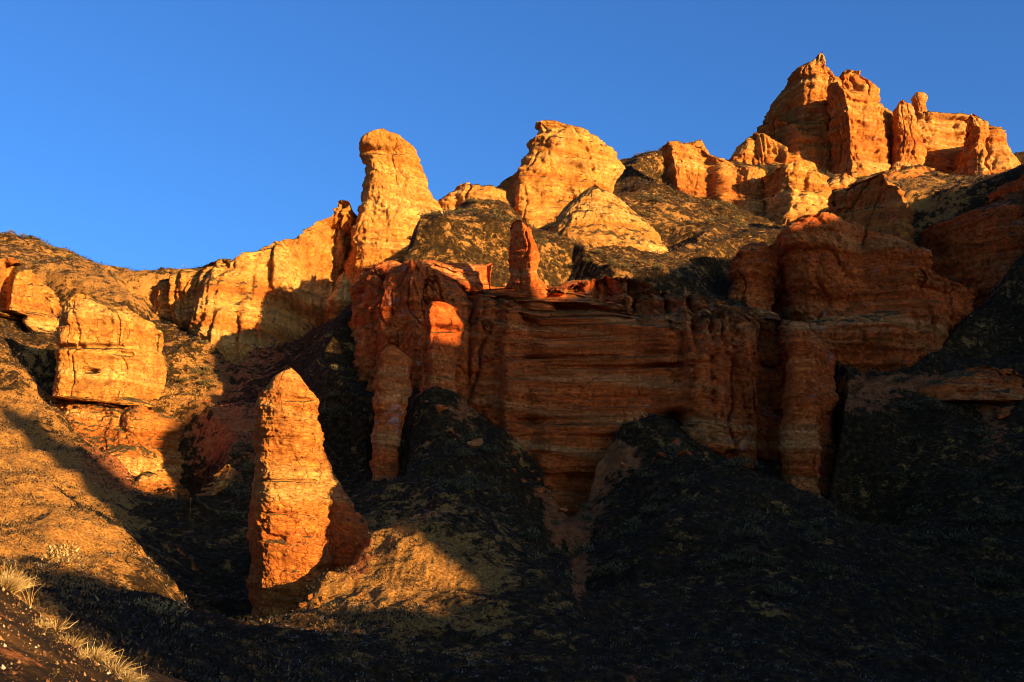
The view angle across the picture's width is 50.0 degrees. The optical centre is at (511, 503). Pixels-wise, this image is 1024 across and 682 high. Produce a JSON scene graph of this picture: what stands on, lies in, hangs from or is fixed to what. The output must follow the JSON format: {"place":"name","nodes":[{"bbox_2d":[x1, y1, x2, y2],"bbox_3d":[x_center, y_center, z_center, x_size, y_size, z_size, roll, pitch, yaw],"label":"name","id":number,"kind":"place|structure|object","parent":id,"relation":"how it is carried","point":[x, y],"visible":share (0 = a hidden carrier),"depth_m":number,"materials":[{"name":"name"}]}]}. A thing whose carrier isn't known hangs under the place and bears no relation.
{"place":"outdoors","nodes":[
{"label":"outdoors","id":0,"kind":"place"},
{"bbox_2d":[0,140,1023,681],"bbox_3d":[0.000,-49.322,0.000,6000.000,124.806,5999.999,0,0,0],"label":"terrain","id":1,"kind":"structure","parent":0,"point":[208,430],"depth_m":94.12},
{"bbox_2d":[0,571,34,597],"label":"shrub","id":2,"kind":"object","parent":1,"relation":"on","point":[16,592],"visible":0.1,"depth_m":5.88,"materials":[{"name":"beige plant"}]},
{"bbox_2d":[0,562,41,596],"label":"grass tuft","id":3,"kind":"object","parent":1,"relation":"on","point":[12,585],"visible":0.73,"depth_m":5.69,"materials":[{"name":"plant"}]},
{"bbox_2d":[14,559,44,607],"bbox_3d":[-2.566,0.426,5.809,0.126,0.268,0.223,0,0,21],"label":"grass tuft","id":4,"kind":"object","parent":1,"relation":"on","point":[30,605],"visible":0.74,"depth_m":5.82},
{"bbox_2d":[0,257,61,333],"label":"rock wall","id":5,"kind":"structure","parent":1,"relation":"on","point":[29,296],"depth_m":148.59,"materials":[{"name":"stone"}]},
{"bbox_2d":[34,615,54,629],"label":"grass tuft","id":6,"kind":"object","parent":1,"relation":"on","point":[45,626],"visible":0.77,"depth_m":5.39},
{"bbox_2d":[44,612,75,631],"bbox_3d":[-2.341,0.619,5.677,0.283,0.120,0.270,0,0,32],"label":"grass tuft","id":7,"kind":"object","parent":1,"relation":"on","point":[59,629],"visible":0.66,"depth_m":5.71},
{"bbox_2d":[0,587,120,681],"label":"gravel","id":8,"kind":"structure","parent":1,"relation":"on","point":[3,667],"depth_m":4.94,"materials":[{"name":"gravel"}]},
{"bbox_2d":[39,542,88,562],"bbox_3d":[-26.307,2.823,64.099,2.806,1.315,2.504,0,0,12],"label":"shrub","id":9,"kind":"object","parent":1,"relation":"on","point":[56,552],"visible":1,"depth_m":63.83,"materials":[{"name":"beige plant"}]},
{"bbox_2d":[0,592,142,681],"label":"ground cover","id":10,"kind":"object","parent":1,"relation":"on","point":[103,667],"visible":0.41,"depth_m":5.23,"materials":[{"name":"brown plant"}]},
{"bbox_2d":[58,633,89,648],"bbox_3d":[-2.220,0.688,5.502,0.232,0.091,0.257,0,0,0],"label":"grass tuft","id":11,"kind":"object","parent":1,"relation":"on","point":[75,643],"visible":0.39,"depth_m":5.50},
{"bbox_2d":[74,648,91,659],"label":"grass tuft","id":12,"kind":"object","parent":1,"relation":"on","point":[81,656],"visible":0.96,"depth_m":5.19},
{"bbox_2d":[79,642,122,664],"bbox_3d":[-2.195,0.790,5.691,0.345,0.164,0.340,0,0,0],"label":"grass tuft","id":13,"kind":"object","parent":1,"relation":"on","point":[99,653],"visible":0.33,"depth_m":5.71,"materials":[{"name":"plant"}]},
{"bbox_2d":[86,647,118,660],"bbox_3d":[-2.176,0.797,5.748,0.197,0.094,0.213,0,0,-39],"label":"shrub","id":14,"kind":"object","parent":1,"relation":"on","point":[102,654],"visible":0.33,"depth_m":5.74,"materials":[{"name":"beige plant"}]},
{"bbox_2d":[52,291,189,498],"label":"rock butte","id":15,"kind":"object","parent":1,"relation":"on","point":[89,324],"visible":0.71,"depth_m":123.11,"materials":[{"name":"stone"}]},
{"bbox_2d":[101,650,144,674],"bbox_3d":[-2.040,0.815,5.598,0.311,0.169,0.339,0,0,0],"label":"grass tuft","id":16,"kind":"object","parent":1,"relation":"on","point":[112,670],"visible":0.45,"depth_m":5.60,"materials":[{"name":"plant"}]},
{"bbox_2d":[102,444,147,476],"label":"boulder","id":17,"kind":"object","parent":1,"relation":"on","point":[134,459],"visible":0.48,"depth_m":113.45,"materials":[{"name":"orange stone"}]},
{"bbox_2d":[108,664,144,681],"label":"grass tuft","id":18,"kind":"object","parent":1,"relation":"on","point":[129,679],"visible":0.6,"depth_m":5.49,"materials":[{"name":"plant"}]},
{"bbox_2d":[129,669,154,681],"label":"grass tuft","id":19,"kind":"object","parent":1,"relation":"on","point":[141,679],"visible":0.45,"depth_m":5.71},
{"bbox_2d":[131,471,165,494],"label":"boulder","id":20,"kind":"object","parent":1,"relation":"on","point":[143,479],"visible":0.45,"depth_m":105.76,"materials":[{"name":"orange stone"}]},
{"bbox_2d":[134,596,187,615],"bbox_3d":[-10.016,2.894,30.629,1.555,0.686,1.434,0,0,24],"label":"shrub","id":21,"kind":"object","parent":1,"relation":"on","point":[166,605],"visible":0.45,"depth_m":30.67,"materials":[{"name":"green plant"}]},
{"bbox_2d":[155,487,176,498],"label":"boulder","id":22,"kind":"object","parent":1,"relation":"on","point":[168,490],"visible":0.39,"depth_m":102.79,"materials":[{"name":"orange stone"}]},
{"bbox_2d":[189,366,203,372],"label":"shrub","id":23,"kind":"object","parent":1,"relation":"on","point":[197,370],"visible":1,"depth_m":145.35,"materials":[{"name":"green plant"}]},
{"bbox_2d":[196,378,210,385],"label":"shrub","id":24,"kind":"object","parent":1,"relation":"on","point":[203,381],"visible":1,"depth_m":143.55,"materials":[{"name":"green plant"}]},
{"bbox_2d":[198,364,210,371],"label":"shrub","id":25,"kind":"object","parent":1,"relation":"on","point":[203,366],"visible":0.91,"depth_m":146.37,"materials":[{"name":"beige plant"}]},
{"bbox_2d":[190,464,235,503],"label":"rock outcrop","id":26,"kind":"object","parent":1,"relation":"on","point":[225,474],"visible":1,"depth_m":98.43,"materials":[{"name":"orange stone"}]},
{"bbox_2d":[211,479,240,489],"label":"shrub","id":27,"kind":"object","parent":1,"relation":"on","point":[230,484],"visible":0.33,"depth_m":109.03,"materials":[{"name":"green plant"}]},
{"bbox_2d":[225,447,247,455],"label":"shrub","id":28,"kind":"object","parent":1,"relation":"on","point":[237,453],"visible":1,"depth_m":118.06,"materials":[{"name":"green plant"}]},
{"bbox_2d":[231,439,251,446],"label":"shrub","id":29,"kind":"object","parent":1,"relation":"on","point":[239,444],"visible":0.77,"depth_m":120.00,"materials":[{"name":"green plant"}]},
{"bbox_2d":[240,465,253,471],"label":"shrub","id":30,"kind":"object","parent":1,"relation":"on","point":[248,467],"visible":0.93,"depth_m":113.01,"materials":[{"name":"green plant"}]},
{"bbox_2d":[243,459,255,466],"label":"shrub","id":31,"kind":"object","parent":1,"relation":"on","point":[250,463],"visible":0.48,"depth_m":114.58,"materials":[{"name":"green plant"}]},
{"bbox_2d":[149,200,356,365],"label":"badland ridge","id":32,"kind":"structure","parent":1,"relation":"on","point":[242,305],"depth_m":162.98,"materials":[{"name":"stone"}]},
{"bbox_2d":[245,367,369,621],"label":"rock pillar","id":33,"kind":"object","parent":1,"relation":"on","point":[307,522],"visible":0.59,"depth_m":71.30,"materials":[{"name":"orange stone"}]},
{"bbox_2d":[306,593,312,600],"bbox_3d":[-11.807,5.524,64.271,0.484,0.478,0.455,-17,2,-33],"label":"boulder","id":34,"kind":"object","parent":1,"relation":"on","point":[309,597],"visible":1,"depth_m":64.11,"materials":[{"name":"orange stone"}]},
{"bbox_2d":[320,405,345,417],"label":"shrub","id":35,"kind":"object","parent":1,"relation":"on","point":[329,409],"visible":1,"depth_m":120.00,"materials":[{"name":"green plant"}]},
{"bbox_2d":[330,363,344,370],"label":"shrub","id":36,"kind":"object","parent":1,"relation":"on","point":[336,367],"visible":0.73,"depth_m":125.61,"materials":[{"name":"green plant"}]},
{"bbox_2d":[326,270,352,321],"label":"rock rib","id":37,"kind":"object","parent":1,"relation":"on","point":[339,299],"visible":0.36,"depth_m":169.29,"materials":[{"name":"stone"}]},
{"bbox_2d":[344,128,442,300],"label":"rock tower","id":38,"kind":"structure","parent":1,"relation":"on","point":[396,197],"depth_m":174.02,"materials":[{"name":"stone"}]},
{"bbox_2d":[434,404,447,411],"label":"boulder","id":39,"kind":"object","parent":1,"relation":"on","point":[439,407],"visible":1,"depth_m":110.92,"materials":[{"name":"red stone"}]},
{"bbox_2d":[446,427,454,433],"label":"boulder","id":40,"kind":"object","parent":1,"relation":"on","point":[450,430],"visible":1,"depth_m":109.53,"materials":[{"name":"red stone"}]},
{"bbox_2d":[438,182,509,212],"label":"rock ridge","id":41,"kind":"object","parent":1,"relation":"on","point":[456,197],"visible":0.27,"depth_m":176.00,"materials":[{"name":"stone"}]},
{"bbox_2d":[467,438,482,447],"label":"boulder","id":42,"kind":"object","parent":1,"relation":"on","point":[477,442],"visible":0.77,"depth_m":108.17,"materials":[{"name":"red stone"}]},
{"bbox_2d":[491,213,503,218],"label":"shrub","id":43,"kind":"object","parent":1,"relation":"on","point":[499,215],"visible":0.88,"depth_m":145.31,"materials":[{"name":"green plant"}]},
{"bbox_2d":[0,139,1023,681],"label":"ground cover","id":44,"kind":"object","parent":1,"relation":"on","point":[56,585],"visible":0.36,"depth_m":69.54,"materials":[{"name":"green plant"}]},
{"bbox_2d":[517,526,540,539],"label":"shrub","id":45,"kind":"object","parent":1,"relation":"on","point":[531,532],"visible":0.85,"depth_m":92.97,"materials":[{"name":"green plant"}]},
{"bbox_2d":[524,545,544,557],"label":"shrub","id":46,"kind":"object","parent":1,"relation":"on","point":[530,548],"visible":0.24,"depth_m":87.54,"materials":[{"name":"green plant"}]},
{"bbox_2d":[51,111,1023,503],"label":"rock formation","id":47,"kind":"object","parent":1,"relation":"on","point":[661,297],"visible":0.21,"depth_m":128.23,"materials":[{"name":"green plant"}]},
{"bbox_2d":[532,485,545,493],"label":"boulder","id":48,"kind":"object","parent":1,"relation":"on","point":[540,489],"visible":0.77,"depth_m":108.24,"materials":[{"name":"red stone"}]},
{"bbox_2d":[542,478,554,486],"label":"boulder","id":49,"kind":"object","parent":1,"relation":"on","point":[547,482],"visible":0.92,"depth_m":110.83,"materials":[{"name":"red stone"}]},
{"bbox_2d":[542,545,565,554],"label":"shrub","id":50,"kind":"object","parent":1,"relation":"on","point":[551,551],"visible":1,"depth_m":92.41,"materials":[{"name":"green plant"}]},
{"bbox_2d":[497,120,625,229],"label":"leaning slab","id":51,"kind":"structure","parent":1,"relation":"on","point":[562,165],"depth_m":180.50,"materials":[{"name":"stone"}]},
{"bbox_2d":[559,570,576,579],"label":"shrub","id":52,"kind":"object","parent":1,"relation":"on","point":[568,574],"visible":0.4,"depth_m":85.36,"materials":[{"name":"green plant"}]},
{"bbox_2d":[567,541,594,557],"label":"shrub","id":53,"kind":"object","parent":1,"relation":"on","point":[580,548],"visible":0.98,"depth_m":91.35,"materials":[{"name":"green plant"}]},
{"bbox_2d":[575,502,592,510],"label":"shrub","id":54,"kind":"object","parent":1,"relation":"on","point":[585,506],"visible":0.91,"depth_m":104.20,"materials":[{"name":"green plant"}]},
{"bbox_2d":[577,511,595,520],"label":"shrub","id":55,"kind":"object","parent":1,"relation":"on","point":[585,517],"visible":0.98,"depth_m":101.27,"materials":[{"name":"green plant"}]},
{"bbox_2d":[348,219,838,517],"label":"cliff","id":56,"kind":"structure","parent":1,"relation":"on","point":[711,370],"depth_m":119.72,"materials":[{"name":"red stone"}]},
{"bbox_2d":[592,565,611,574],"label":"shrub","id":57,"kind":"object","parent":1,"relation":"on","point":[599,571],"visible":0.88,"depth_m":85.78,"materials":[{"name":"green plant"}]},
{"bbox_2d":[592,532,614,542],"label":"shrub","id":58,"kind":"object","parent":1,"relation":"on","point":[604,535],"visible":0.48,"depth_m":96.84,"materials":[{"name":"green plant"}]},
{"bbox_2d":[548,184,668,253],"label":"rock dome","id":59,"kind":"object","parent":1,"relation":"on","point":[615,221],"visible":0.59,"depth_m":154.57,"materials":[{"name":"stone"}]},
{"bbox_2d":[597,558,628,575],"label":"shrub","id":60,"kind":"object","parent":1,"relation":"on","point":[619,567],"visible":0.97,"depth_m":84.92,"materials":[{"name":"green plant"}]},
{"bbox_2d":[601,533,627,540],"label":"shrub","id":61,"kind":"object","parent":1,"relation":"on","point":[609,537],"visible":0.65,"depth_m":95.60,"materials":[{"name":"green plant"}]},
{"bbox_2d":[608,524,640,539],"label":"shrub","id":62,"kind":"object","parent":1,"relation":"on","point":[624,531],"visible":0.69,"depth_m":95.23,"materials":[{"name":"green plant"}]},
{"bbox_2d":[621,517,644,528],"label":"shrub","id":63,"kind":"object","parent":1,"relation":"on","point":[635,523],"visible":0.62,"depth_m":96.08,"materials":[{"name":"green plant"}]},
{"bbox_2d":[641,469,659,477],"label":"shrub","id":64,"kind":"object","parent":1,"relation":"on","point":[654,473],"visible":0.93,"depth_m":103.35,"materials":[{"name":"green plant"}]},
{"bbox_2d":[639,501,663,512],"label":"shrub","id":65,"kind":"object","parent":1,"relation":"on","point":[654,508],"visible":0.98,"depth_m":92.39,"materials":[{"name":"green plant"}]},
{"bbox_2d":[661,441,687,453],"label":"shrub","id":66,"kind":"object","parent":1,"relation":"on","point":[676,449],"visible":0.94,"depth_m":105.55,"materials":[{"name":"green plant"}]},
{"bbox_2d":[671,438,679,445],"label":"boulder","id":67,"kind":"object","parent":1,"relation":"on","point":[676,441],"visible":0.57,"depth_m":110.50,"materials":[{"name":"red stone"}]},
{"bbox_2d":[668,476,684,483],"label":"shrub","id":68,"kind":"object","parent":1,"relation":"on","point":[672,479],"visible":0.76,"depth_m":99.57,"materials":[{"name":"green plant"}]},
{"bbox_2d":[677,449,691,455],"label":"boulder","id":69,"kind":"object","parent":1,"relation":"on","point":[685,453],"visible":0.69,"depth_m":105.21,"materials":[{"name":"red stone"}]},
{"bbox_2d":[674,473,700,483],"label":"shrub","id":70,"kind":"object","parent":1,"relation":"on","point":[690,479],"visible":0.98,"depth_m":96.36,"materials":[{"name":"green plant"}]},
{"bbox_2d":[681,494,696,503],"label":"shrub","id":71,"kind":"object","parent":1,"relation":"on","point":[690,498],"visible":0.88,"depth_m":92.03,"materials":[{"name":"green plant"}]},
{"bbox_2d":[700,560,719,571],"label":"shrub","id":72,"kind":"object","parent":1,"relation":"on","point":[710,564],"visible":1,"depth_m":80.80,"materials":[{"name":"green plant"}]},
{"bbox_2d":[704,217,718,222],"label":"shrub","id":73,"kind":"object","parent":1,"relation":"on","point":[708,220],"visible":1,"depth_m":172.08,"materials":[{"name":"green plant"}]},
{"bbox_2d":[661,141,765,217],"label":"rock ledge","id":74,"kind":"object","parent":1,"relation":"on","point":[686,166],"visible":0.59,"depth_m":195.95,"materials":[{"name":"orange stone"}]},
{"bbox_2d":[717,550,748,562],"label":"shrub","id":75,"kind":"object","parent":1,"relation":"on","point":[731,556],"visible":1,"depth_m":80.94,"materials":[{"name":"green plant"}]},
{"bbox_2d":[727,453,764,467],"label":"shrub","id":76,"kind":"object","parent":1,"relation":"on","point":[742,459],"visible":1,"depth_m":99.34,"materials":[{"name":"green plant"}]},
{"bbox_2d":[729,521,769,538],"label":"shrub","id":77,"kind":"object","parent":1,"relation":"on","point":[745,531],"visible":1,"depth_m":83.49,"materials":[{"name":"green plant"}]},
{"bbox_2d":[743,511,769,521],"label":"shrub","id":78,"kind":"object","parent":1,"relation":"on","point":[754,516],"visible":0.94,"depth_m":87.92,"materials":[{"name":"green plant"}]},
{"bbox_2d":[746,553,783,563],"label":"shrub","id":79,"kind":"object","parent":1,"relation":"on","point":[768,559],"visible":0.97,"depth_m":80.33,"materials":[{"name":"green plant"}]},
{"bbox_2d":[765,581,798,597],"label":"shrub","id":80,"kind":"object","parent":1,"relation":"on","point":[776,591],"visible":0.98,"depth_m":73.61,"materials":[{"name":"green plant"}]},
{"bbox_2d":[762,159,831,225],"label":"rock buttress","id":81,"kind":"object","parent":1,"relation":"on","point":[792,190],"visible":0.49,"depth_m":187.25,"materials":[{"name":"stone"}]},
{"bbox_2d":[793,519,814,528],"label":"shrub","id":82,"kind":"object","parent":1,"relation":"on","point":[798,525],"visible":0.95,"depth_m":89.63,"materials":[{"name":"green plant"}]},
{"bbox_2d":[790,527,823,540],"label":"shrub","id":83,"kind":"object","parent":1,"relation":"on","point":[813,534],"visible":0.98,"depth_m":84.01,"materials":[{"name":"green plant"}]},
{"bbox_2d":[802,559,828,572],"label":"shrub","id":84,"kind":"object","parent":1,"relation":"on","point":[814,561],"visible":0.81,"depth_m":80.83,"materials":[{"name":"green plant"}]},
{"bbox_2d":[808,517,825,528],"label":"shrub","id":85,"kind":"object","parent":1,"relation":"on","point":[819,523],"visible":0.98,"depth_m":89.91,"materials":[{"name":"green plant"}]},
{"bbox_2d":[813,560,856,574],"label":"shrub","id":86,"kind":"object","parent":1,"relation":"on","point":[827,570],"visible":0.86,"depth_m":80.18,"materials":[{"name":"green plant"}]},
{"bbox_2d":[727,212,976,377],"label":"cliff","id":87,"kind":"structure","parent":1,"relation":"on","point":[878,270],"depth_m":135.11,"materials":[{"name":"red stone"}]},
{"bbox_2d":[729,51,980,189],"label":"rock crag","id":88,"kind":"structure","parent":1,"relation":"on","point":[820,115],"depth_m":231.87,"materials":[{"name":"orange stone"}]},
{"bbox_2d":[911,92,927,112],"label":"balanced rock","id":89,"kind":"object","parent":88,"relation":"on","point":[919,100],"visible":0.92,"depth_m":236.34,"materials":[{"name":"orange stone"}]},
{"bbox_2d":[827,171,915,244],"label":"rock outcrop","id":90,"kind":"object","parent":1,"relation":"on","point":[884,197],"visible":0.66,"depth_m":164.99,"materials":[{"name":"orange stone"}]},
{"bbox_2d":[891,375,909,383],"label":"shrub","id":91,"kind":"object","parent":1,"relation":"on","point":[898,379],"visible":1,"depth_m":125.11,"materials":[{"name":"green plant"}]},
{"bbox_2d":[884,400,917,408],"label":"shrub","id":92,"kind":"object","parent":1,"relation":"on","point":[908,405],"visible":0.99,"depth_m":120.35,"materials":[{"name":"green plant"}]},
{"bbox_2d":[903,434,925,444],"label":"shrub","id":93,"kind":"object","parent":1,"relation":"on","point":[913,438],"visible":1,"depth_m":116.65,"materials":[{"name":"green plant"}]},
{"bbox_2d":[905,502,932,515],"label":"shrub","id":94,"kind":"object","parent":1,"relation":"on","point":[914,510],"visible":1,"depth_m":106.29,"materials":[{"name":"green plant"}]},
{"bbox_2d":[908,530,936,542],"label":"shrub","id":95,"kind":"object","parent":1,"relation":"on","point":[926,538],"visible":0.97,"depth_m":94.71,"materials":[{"name":"green plant"}]},
{"bbox_2d":[918,395,942,403],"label":"shrub","id":96,"kind":"object","parent":1,"relation":"on","point":[926,399],"visible":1,"depth_m":120.48,"materials":[{"name":"green plant"}]},
{"bbox_2d":[938,526,978,541],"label":"shrub","id":97,"kind":"object","parent":1,"relation":"on","point":[962,536],"visible":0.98,"depth_m":95.03,"materials":[{"name":"green plant"}]},
{"bbox_2d":[917,365,1023,418],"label":"rock ledge","id":98,"kind":"object","parent":1,"relation":"on","point":[985,383],"visible":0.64,"depth_m":122.39,"materials":[{"name":"red stone"}]},
{"bbox_2d":[918,175,1023,308],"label":"rock shoulder","id":99,"kind":"object","parent":1,"relation":"on","point":[978,230],"visible":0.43,"depth_m":153.00,"materials":[{"name":"red stone"}]},
{"bbox_2d":[965,566,1001,576],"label":"shrub","id":100,"kind":"object","parent":1,"relation":"on","point":[976,573],"visible":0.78,"depth_m":89.31,"materials":[{"name":"green plant"}]},
{"bbox_2d":[953,114,1020,175],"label":"rock butte","id":101,"kind":"object","parent":1,"relation":"on","point":[986,149],"visible":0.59,"depth_m":221.91,"materials":[{"name":"orange stone"}]},
{"bbox_2d":[970,511,1003,521],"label":"shrub","id":102,"kind":"object","parent":1,"relation":"on","point":[978,518],"visible":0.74,"depth_m":99.35,"materials":[{"name":"green plant"}]},
{"bbox_2d":[972,567,1015,586],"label":"shrub","id":103,"kind":"object","parent":1,"relation":"on","point":[997,573],"visible":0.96,"depth_m":87.80,"materials":[{"name":"green plant"}]},
{"bbox_2d":[982,503,1013,517],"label":"shrub","id":104,"kind":"object","parent":1,"relation":"on","point":[998,507],"visible":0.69,"depth_m":100.59,"materials":[{"name":"green plant"}]},
{"bbox_2d":[978,507,1018,522],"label":"shrub","id":105,"kind":"object","parent":1,"relation":"on","point":[991,515],"visible":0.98,"depth_m":98.56,"materials":[{"name":"green plant"}]},
{"bbox_2d":[980,571,1022,585],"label":"shrub","id":106,"kind":"object","parent":1,"relation":"on","point":[1015,581],"visible":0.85,"depth_m":87.42,"materials":[{"name":"green plant"}]},
{"bbox_2d":[982,511,1023,522],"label":"shrub","id":107,"kind":"object","parent":1,"relation":"on","point":[1020,519],"visible":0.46,"depth_m":99.24,"materials":[{"name":"green plant"}]},
{"bbox_2d":[0,0,1023,270],"label":"sky","id":108,"kind":"structure","parent":0,"point":[136,134],"materials":[{"name":"blue"}]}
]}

